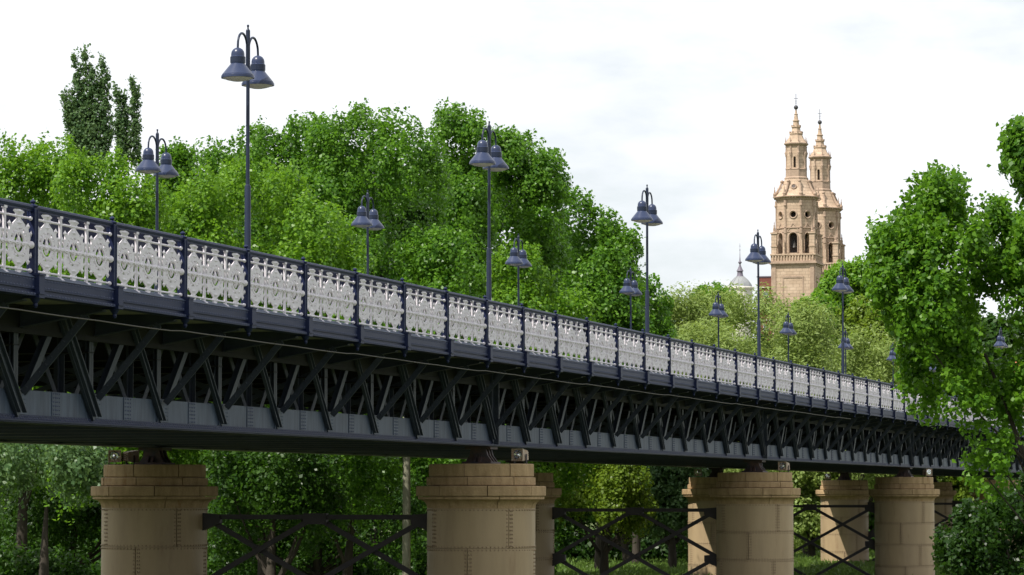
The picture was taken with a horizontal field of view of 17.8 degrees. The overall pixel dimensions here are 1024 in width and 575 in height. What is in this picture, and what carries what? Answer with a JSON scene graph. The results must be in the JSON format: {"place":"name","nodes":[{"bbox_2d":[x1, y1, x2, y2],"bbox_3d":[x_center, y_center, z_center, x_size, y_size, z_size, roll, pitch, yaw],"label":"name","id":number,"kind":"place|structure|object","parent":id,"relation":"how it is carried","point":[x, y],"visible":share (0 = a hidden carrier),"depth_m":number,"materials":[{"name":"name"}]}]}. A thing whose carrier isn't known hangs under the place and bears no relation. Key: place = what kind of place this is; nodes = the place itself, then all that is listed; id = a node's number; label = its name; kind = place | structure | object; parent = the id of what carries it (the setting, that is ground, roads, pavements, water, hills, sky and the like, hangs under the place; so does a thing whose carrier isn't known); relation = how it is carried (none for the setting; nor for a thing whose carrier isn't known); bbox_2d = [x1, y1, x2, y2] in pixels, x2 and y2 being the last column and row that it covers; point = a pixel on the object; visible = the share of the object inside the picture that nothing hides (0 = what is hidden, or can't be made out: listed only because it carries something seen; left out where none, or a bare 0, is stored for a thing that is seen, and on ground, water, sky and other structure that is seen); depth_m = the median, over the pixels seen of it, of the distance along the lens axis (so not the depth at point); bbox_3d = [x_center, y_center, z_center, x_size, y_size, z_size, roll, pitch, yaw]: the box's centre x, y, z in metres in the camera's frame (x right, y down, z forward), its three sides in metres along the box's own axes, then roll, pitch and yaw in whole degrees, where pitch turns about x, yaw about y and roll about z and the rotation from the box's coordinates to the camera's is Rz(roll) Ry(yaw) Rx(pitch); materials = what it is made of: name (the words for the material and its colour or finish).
{"place":"outdoors","nodes":[
{"label":"outdoors","id":0,"kind":"place"},
{"bbox_2d":[0,0,1023,337],"label":"sky","id":1,"kind":"structure","parent":0,"point":[693,102],"materials":[{"name":"white"}]},
{"bbox_2d":[284,521,939,574],"bbox_3d":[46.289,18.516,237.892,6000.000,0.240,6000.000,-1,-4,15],"label":"ground","id":2,"kind":"structure","parent":0,"point":[631,565],"depth_m":161.96,"materials":[{"name":"green plant"}]},
{"bbox_2d":[0,128,86,573],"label":"poplar tree","id":3,"kind":"object","parent":2,"relation":"on","point":[33,169],"visible":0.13,"depth_m":107.64,"materials":[{"name":"green plant"}]},
{"bbox_2d":[0,539,99,574],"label":"shrub","id":4,"kind":"object","parent":2,"relation":"on","point":[9,565],"visible":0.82,"depth_m":93.04,"materials":[{"name":"green plant"}]},
{"bbox_2d":[0,443,115,574],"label":"poplar tree","id":5,"kind":"object","parent":2,"relation":"on","point":[83,465],"visible":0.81,"depth_m":91.39,"materials":[{"name":"green plant"}]},
{"bbox_2d":[0,447,129,570],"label":"poplar tree","id":6,"kind":"object","parent":2,"relation":"on","point":[60,528],"visible":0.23,"depth_m":110.50,"materials":[{"name":"green plant"}]},
{"bbox_2d":[58,43,119,174],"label":"lombardy poplar","id":7,"kind":"object","parent":2,"relation":"on","point":[89,127],"visible":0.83,"depth_m":172.74,"materials":[{"name":"green plant"}]},
{"bbox_2d":[38,145,175,524],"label":"poplar tree","id":8,"kind":"object","parent":2,"relation":"on","point":[114,183],"visible":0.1,"depth_m":102.71,"materials":[{"name":"green plant"}]},
{"bbox_2d":[0,469,220,542],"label":"poplar tree","id":9,"kind":"object","parent":2,"relation":"on","point":[208,540],"depth_m":147.78,"materials":[{"name":"green plant"}]},
{"bbox_2d":[111,74,143,171],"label":"lombardy poplar","id":10,"kind":"object","parent":2,"relation":"on","point":[126,139],"visible":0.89,"depth_m":176.75,"materials":[{"name":"green plant"}]},
{"bbox_2d":[91,464,217,574],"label":"bridge pier","id":11,"kind":"structure","parent":2,"relation":"on","point":[151,521],"depth_m":74.98,"materials":[{"name":"stone"}]},
{"bbox_2d":[108,450,122,464],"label":"floodlight","id":12,"kind":"object","parent":11,"relation":"on","point":[114,456],"visible":1,"depth_m":76.28,"materials":[{"name":"metal"}]},
{"bbox_2d":[121,450,138,464],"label":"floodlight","id":13,"kind":"object","parent":11,"relation":"on","point":[131,456],"visible":0.93,"depth_m":76.33,"materials":[{"name":"metal"}]},
{"bbox_2d":[148,135,202,295],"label":"poplar tree","id":14,"kind":"object","parent":2,"relation":"on","point":[181,156],"visible":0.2,"depth_m":127.94,"materials":[{"name":"green plant"}]},
{"bbox_2d":[177,110,331,496],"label":"poplar tree","id":15,"kind":"object","parent":2,"relation":"on","point":[279,143],"visible":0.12,"depth_m":126.10,"materials":[{"name":"green plant"}]},
{"bbox_2d":[159,154,377,574],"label":"poplar tree","id":16,"kind":"object","parent":2,"relation":"on","point":[195,214],"visible":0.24,"depth_m":105.72,"materials":[{"name":"green plant"}]},
{"bbox_2d":[199,450,356,574],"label":"poplar tree","id":17,"kind":"object","parent":2,"relation":"on","point":[303,485],"visible":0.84,"depth_m":95.46,"materials":[{"name":"green plant"}]},
{"bbox_2d":[0,526,558,574],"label":"undergrowth","id":18,"kind":"object","parent":2,"relation":"on","point":[212,567],"visible":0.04,"depth_m":118.77,"materials":[{"name":"green plant"}]},
{"bbox_2d":[0,147,588,531],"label":"woodland","id":19,"kind":"object","parent":2,"relation":"on","point":[498,230],"visible":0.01,"depth_m":184.53,"materials":[{"name":"green plant"}]},
{"bbox_2d":[207,465,429,574],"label":"poplar tree","id":20,"kind":"object","parent":2,"relation":"on","point":[316,567],"visible":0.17,"depth_m":115.34,"materials":[{"name":"green plant"}]},
{"bbox_2d":[292,455,414,574],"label":"poplar tree","id":21,"kind":"object","parent":2,"relation":"on","point":[384,469],"visible":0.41,"depth_m":105.05,"materials":[{"name":"green plant"}]},
{"bbox_2d":[297,97,459,548],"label":"poplar tree","id":22,"kind":"object","parent":2,"relation":"on","point":[327,143],"visible":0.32,"depth_m":122.74,"materials":[{"name":"green plant"}]},
{"bbox_2d":[364,462,435,542],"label":"poplar tree","id":23,"kind":"object","parent":2,"relation":"on","point":[393,511],"visible":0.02,"depth_m":124.17,"materials":[{"name":"green plant"}]},
{"bbox_2d":[402,417,409,574],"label":"concrete pole","id":24,"kind":"object","parent":2,"relation":"on","point":[406,523],"visible":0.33,"depth_m":104.86,"materials":[{"name":"grey concrete"}]},
{"bbox_2d":[376,187,446,278],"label":"poplar tree","id":25,"kind":"object","parent":2,"relation":"on","point":[416,215],"visible":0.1,"depth_m":132.12,"materials":[{"name":"green plant"}]},
{"bbox_2d":[411,223,484,480],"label":"poplar tree","id":26,"kind":"object","parent":2,"relation":"on","point":[449,277],"visible":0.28,"depth_m":120.56,"materials":[{"name":"green plant"}]},
{"bbox_2d":[424,96,498,422],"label":"poplar tree","id":27,"kind":"object","parent":2,"relation":"on","point":[470,191],"visible":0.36,"depth_m":136.63,"materials":[{"name":"green plant"}]},
{"bbox_2d":[416,464,545,574],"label":"bridge pier","id":28,"kind":"structure","parent":2,"relation":"on","point":[480,519],"depth_m":72.90,"materials":[{"name":"stone"}]},
{"bbox_2d":[202,513,426,574],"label":"pier bracing","id":29,"kind":"object","parent":28,"relation":"attached to","point":[210,520],"visible":0.94,"depth_m":74.94,"materials":[{"name":"metal"}]},
{"bbox_2d":[511,449,528,463],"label":"floodlight","id":30,"kind":"object","parent":28,"relation":"on","point":[519,454],"visible":1,"depth_m":73.67,"materials":[{"name":"metal"}]},
{"bbox_2d":[483,122,576,485],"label":"poplar tree","id":31,"kind":"object","parent":2,"relation":"on","point":[535,188],"visible":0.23,"depth_m":139.47,"materials":[{"name":"green plant"}]},
{"bbox_2d":[482,236,602,497],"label":"poplar tree","id":32,"kind":"object","parent":2,"relation":"on","point":[534,292],"visible":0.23,"depth_m":130.56,"materials":[{"name":"green plant"}]},
{"bbox_2d":[533,473,561,574],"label":"bridge pier","id":33,"kind":"structure","parent":2,"relation":"on","point":[544,535],"depth_m":105.91,"materials":[{"name":"stone"}]},
{"bbox_2d":[548,184,652,570],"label":"poplar tree","id":34,"kind":"object","parent":2,"relation":"on","point":[610,252],"visible":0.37,"depth_m":149.35,"materials":[{"name":"green plant"}]},
{"bbox_2d":[550,463,658,574],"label":"poplar tree","id":35,"kind":"object","parent":2,"relation":"on","point":[615,488],"visible":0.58,"depth_m":137.84,"materials":[{"name":"green plant"}]},
{"bbox_2d":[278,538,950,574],"bbox_3d":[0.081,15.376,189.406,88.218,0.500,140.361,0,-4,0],"label":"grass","id":36,"kind":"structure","parent":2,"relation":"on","point":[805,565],"depth_m":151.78,"materials":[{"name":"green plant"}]},
{"bbox_2d":[554,526,687,560],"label":"undergrowth","id":37,"kind":"object","parent":2,"relation":"on","point":[585,549],"visible":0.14,"depth_m":170.64,"materials":[{"name":"green plant"}]},
{"bbox_2d":[549,468,704,563],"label":"poplar tree","id":38,"kind":"object","parent":2,"relation":"on","point":[562,533],"visible":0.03,"depth_m":164.51,"materials":[{"name":"green plant"}]},
{"bbox_2d":[632,269,678,564],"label":"poplar tree","id":39,"kind":"object","parent":2,"relation":"on","point":[661,325],"visible":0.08,"depth_m":162.93,"materials":[{"name":"green plant"}]},
{"bbox_2d":[631,437,723,567],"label":"poplar tree","id":40,"kind":"object","parent":2,"relation":"on","point":[670,484],"visible":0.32,"depth_m":154.47,"materials":[{"name":"green plant"}]},
{"bbox_2d":[650,280,728,373],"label":"willow tree","id":41,"kind":"object","parent":2,"relation":"on","point":[680,311],"visible":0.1,"depth_m":195.20,"materials":[{"name":"green plant"}]},
{"bbox_2d":[682,477,717,574],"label":"bridge pier","id":42,"kind":"structure","parent":2,"relation":"on","point":[697,495],"depth_m":136.42,"materials":[{"name":"stone"}]},
{"bbox_2d":[694,469,701,476],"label":"floodlight","id":43,"kind":"object","parent":42,"relation":"on","point":[697,472],"visible":1,"depth_m":137.63,"materials":[{"name":"metal"}]},
{"bbox_2d":[672,309,756,386],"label":"willow tree","id":44,"kind":"object","parent":2,"relation":"on","point":[702,335],"visible":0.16,"depth_m":177.16,"materials":[{"name":"green plant"}]},
{"bbox_2d":[692,281,743,330],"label":"poplar tree","id":45,"kind":"object","parent":2,"relation":"on","point":[716,285],"visible":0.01,"depth_m":224.92,"materials":[{"name":"green plant"}]},
{"bbox_2d":[704,279,793,471],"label":"willow tree","id":46,"kind":"object","parent":2,"relation":"on","point":[734,311],"visible":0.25,"depth_m":189.92,"materials":[{"name":"green plant"}]},
{"bbox_2d":[709,472,800,574],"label":"bridge pier","id":47,"kind":"structure","parent":2,"relation":"on","point":[755,533],"depth_m":103.59,"materials":[{"name":"stone"}]},
{"bbox_2d":[552,507,716,574],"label":"pier bracing","id":48,"kind":"object","parent":47,"relation":"attached to","point":[559,557],"visible":1,"depth_m":105.62,"materials":[{"name":"metal"}]},
{"bbox_2d":[778,462,789,471],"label":"floodlight","id":49,"kind":"object","parent":47,"relation":"on","point":[783,465],"visible":1,"depth_m":104.46,"materials":[{"name":"metal"}]},
{"bbox_2d":[762,294,841,554],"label":"willow tree","id":50,"kind":"object","parent":2,"relation":"on","point":[807,326],"visible":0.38,"depth_m":182.86,"materials":[{"name":"green plant"}]},
{"bbox_2d":[776,448,854,557],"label":"poplar tree","id":51,"kind":"object","parent":2,"relation":"on","point":[806,524],"visible":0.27,"depth_m":176.65,"materials":[{"name":"green plant"}]},
{"bbox_2d":[789,288,841,356],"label":"poplar tree","id":52,"kind":"object","parent":2,"relation":"on","point":[814,294],"visible":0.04,"depth_m":221.68,"materials":[{"name":"green plant"}]},
{"bbox_2d":[816,480,869,562],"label":"bridge pier","id":53,"kind":"structure","parent":2,"relation":"on","point":[842,542],"depth_m":167.05,"materials":[{"name":"stone"}]},
{"bbox_2d":[825,474,830,478],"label":"floodlight","id":54,"kind":"object","parent":53,"relation":"on","point":[827,476],"visible":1,"depth_m":168.34,"materials":[{"name":"metal"}]},
{"bbox_2d":[868,502,971,560],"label":"pier bracing","id":55,"kind":"object","parent":53,"relation":"attached to","point":[871,533],"visible":0.23,"depth_m":166.82,"materials":[{"name":"metal"}]},
{"bbox_2d":[816,253,870,496],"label":"poplar tree","id":56,"kind":"object","parent":2,"relation":"on","point":[854,273],"visible":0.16,"depth_m":234.75,"materials":[{"name":"green plant"}]},
{"bbox_2d":[822,321,923,501],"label":"willow tree","id":57,"kind":"object","parent":2,"relation":"on","point":[855,368],"visible":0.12,"depth_m":208.86,"materials":[{"name":"green plant"}]},
{"bbox_2d":[794,519,954,552],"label":"undergrowth","id":58,"kind":"object","parent":2,"relation":"on","point":[950,524],"depth_m":197.45,"materials":[{"name":"green plant"}]},
{"bbox_2d":[833,294,922,501],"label":"poplar tree","id":59,"kind":"object","parent":2,"relation":"on","point":[856,313],"visible":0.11,"depth_m":221.05,"materials":[{"name":"green plant"}]},
{"bbox_2d":[748,311,1023,424],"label":"woodland","id":60,"kind":"object","parent":2,"relation":"on","point":[992,323],"visible":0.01,"depth_m":288.96,"materials":[{"name":"green plant"}]},
{"bbox_2d":[868,477,939,574],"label":"bridge pier","id":61,"kind":"structure","parent":2,"relation":"on","point":[904,524],"depth_m":134.26,"materials":[{"name":"stone"}]},
{"bbox_2d":[793,504,874,574],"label":"pier bracing","id":62,"kind":"object","parent":61,"relation":"attached to","point":[870,542],"visible":0.62,"depth_m":136.00,"materials":[{"name":"metal"}]},
{"bbox_2d":[923,469,931,476],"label":"floodlight","id":63,"kind":"object","parent":61,"relation":"on","point":[927,472],"visible":1,"depth_m":135.15,"materials":[{"name":"metal"}]},
{"bbox_2d":[859,159,1023,523],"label":"foreground tree","id":64,"kind":"object","parent":2,"relation":"on","point":[913,291],"visible":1,"depth_m":61.42,"materials":[{"name":"green plant"}]},
{"bbox_2d":[933,482,956,532],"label":"bridge pier","id":65,"kind":"structure","parent":2,"relation":"on","point":[947,493],"depth_m":197.76,"materials":[{"name":"stone"}]},
{"bbox_2d":[952,501,973,507],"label":"pier bracing","id":66,"kind":"object","parent":65,"relation":"attached to","point":[957,502],"visible":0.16,"depth_m":198.39,"materials":[{"name":"metal"}]},
{"bbox_2d":[869,478,1022,530],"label":"poplar tree","id":67,"kind":"object","parent":2,"relation":"on","point":[871,520],"depth_m":267.57,"materials":[{"name":"green plant"}]},
{"bbox_2d":[922,293,985,420],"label":"poplar tree","id":68,"kind":"object","parent":2,"relation":"on","point":[929,380],"visible":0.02,"depth_m":261.60,"materials":[{"name":"green plant"}]},
{"bbox_2d":[922,476,986,524],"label":"poplar tree","id":69,"kind":"object","parent":2,"relation":"on","point":[960,488],"visible":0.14,"depth_m":238.45,"materials":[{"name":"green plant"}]},
{"bbox_2d":[929,469,1023,574],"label":"bush","id":70,"kind":"object","parent":2,"relation":"on","point":[978,543],"visible":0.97,"depth_m":74.82,"materials":[{"name":"green plant"}]},
{"bbox_2d":[969,480,1022,543],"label":"tree","id":71,"kind":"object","parent":2,"relation":"on","point":[981,497],"depth_m":165.19,"materials":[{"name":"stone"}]},
{"bbox_2d":[987,113,1023,220],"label":"foreground tree","id":72,"kind":"object","parent":2,"relation":"on","point":[1011,145],"visible":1,"depth_m":56.96,"materials":[{"name":"green plant"}]},
{"bbox_2d":[728,258,753,340],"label":"domed building","id":73,"kind":"structure","parent":0,"point":[739,278],"depth_m":600.75,"materials":[{"name":"grey stone"}]},
{"bbox_2d":[757,276,770,339],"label":"brick building","id":74,"kind":"structure","parent":0,"point":[766,279],"depth_m":560.18,"materials":[{"name":"brown brick"}]},
{"bbox_2d":[769,98,824,333],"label":"bell tower","id":75,"kind":"structure","parent":0,"point":[796,264],"depth_m":520.01,"materials":[{"name":"stone"}]},
{"bbox_2d":[808,109,845,276],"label":"bell tower","id":76,"kind":"structure","parent":0,"point":[830,208],"depth_m":542.40,"materials":[{"name":"stone"}]},
{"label":"bridge pier","id":77,"kind":"object","parent":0,"visible":0},
{"bbox_2d":[0,268,1023,481],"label":"iron bridge","id":78,"kind":"structure","parent":77,"relation":"on","point":[442,411],"depth_m":67.09,"materials":[{"name":"blue paint"}]},
{"bbox_2d":[135,129,178,292],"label":"street lamp","id":79,"kind":"object","parent":78,"relation":"on","point":[148,164],"visible":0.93,"depth_m":76.13,"materials":[{"name":"metal"}]},
{"bbox_2d":[221,25,273,304],"bbox_3d":[-4.763,-2.034,59.068,0.600,5.445,1.690,-1,-4,15],"label":"street lamp","id":80,"kind":"object","parent":78,"relation":"on","point":[253,75],"visible":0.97,"depth_m":59.04,"materials":[{"name":"metal"}]},
{"bbox_2d":[351,190,383,326],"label":"street lamp","id":81,"kind":"object","parent":78,"relation":"on","point":[366,219],"visible":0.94,"depth_m":91.42,"materials":[{"name":"metal"}]},
{"bbox_2d":[0,307,849,418],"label":"cable","id":82,"kind":"object","parent":78,"relation":"attached to","point":[365,355],"visible":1,"depth_m":58.86,"materials":[{"name":"grey plastic"}]},
{"bbox_2d":[469,121,508,343],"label":"street lamp","id":83,"kind":"object","parent":78,"relation":"on","point":[488,157],"visible":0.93,"depth_m":74.39,"materials":[{"name":"metal"}]},
{"bbox_2d":[0,198,1023,438],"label":"bridge railing","id":84,"kind":"object","parent":78,"relation":"on","point":[34,227],"visible":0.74,"depth_m":60.36,"materials":[{"name":"white metal"}]},
{"bbox_2d":[505,233,531,347],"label":"street lamp","id":85,"kind":"object","parent":78,"relation":"on","point":[517,258],"visible":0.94,"depth_m":106.79,"materials":[{"name":"metal"}]},
{"bbox_2d":[619,266,641,368],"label":"street lamp","id":86,"kind":"object","parent":78,"relation":"on","point":[630,288],"visible":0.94,"depth_m":122.15,"materials":[{"name":"metal"}]},
{"bbox_2d":[631,185,662,368],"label":"street lamp","id":87,"kind":"object","parent":78,"relation":"on","point":[646,214],"visible":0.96,"depth_m":89.71,"materials":[{"name":"metal"}]},
{"bbox_2d":[708,291,727,380],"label":"street lamp","id":88,"kind":"object","parent":78,"relation":"on","point":[718,311],"visible":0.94,"depth_m":137.45,"materials":[{"name":"blue metal"}]},
{"bbox_2d":[745,229,770,386],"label":"street lamp","id":89,"kind":"object","parent":78,"relation":"on","point":[757,255],"visible":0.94,"depth_m":105.05,"materials":[{"name":"metal"}]},
{"bbox_2d":[780,312,796,361],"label":"street lamp","id":90,"kind":"object","parent":78,"relation":"on","point":[788,329],"visible":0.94,"depth_m":152.80,"materials":[{"name":"blue metal"}]},
{"bbox_2d":[832,263,853,400],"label":"street lamp","id":91,"kind":"object","parent":78,"relation":"on","point":[842,286],"visible":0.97,"depth_m":120.39,"materials":[{"name":"blue metal"}]},
{"bbox_2d":[838,328,852,402],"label":"street lamp","id":92,"kind":"object","parent":78,"relation":"on","point":[847,345],"visible":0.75,"depth_m":168.18,"materials":[{"name":"metal"}]},
{"bbox_2d":[886,343,896,383],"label":"street lamp","id":93,"kind":"object","parent":78,"relation":"on","point":[892,354],"visible":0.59,"depth_m":183.03,"materials":[{"name":"metal"}]},
{"bbox_2d":[994,326,1007,381],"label":"street lamp","id":94,"kind":"object","parent":78,"relation":"on","point":[1000,343],"visible":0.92,"depth_m":166.08,"materials":[{"name":"blue metal"}]}
]}

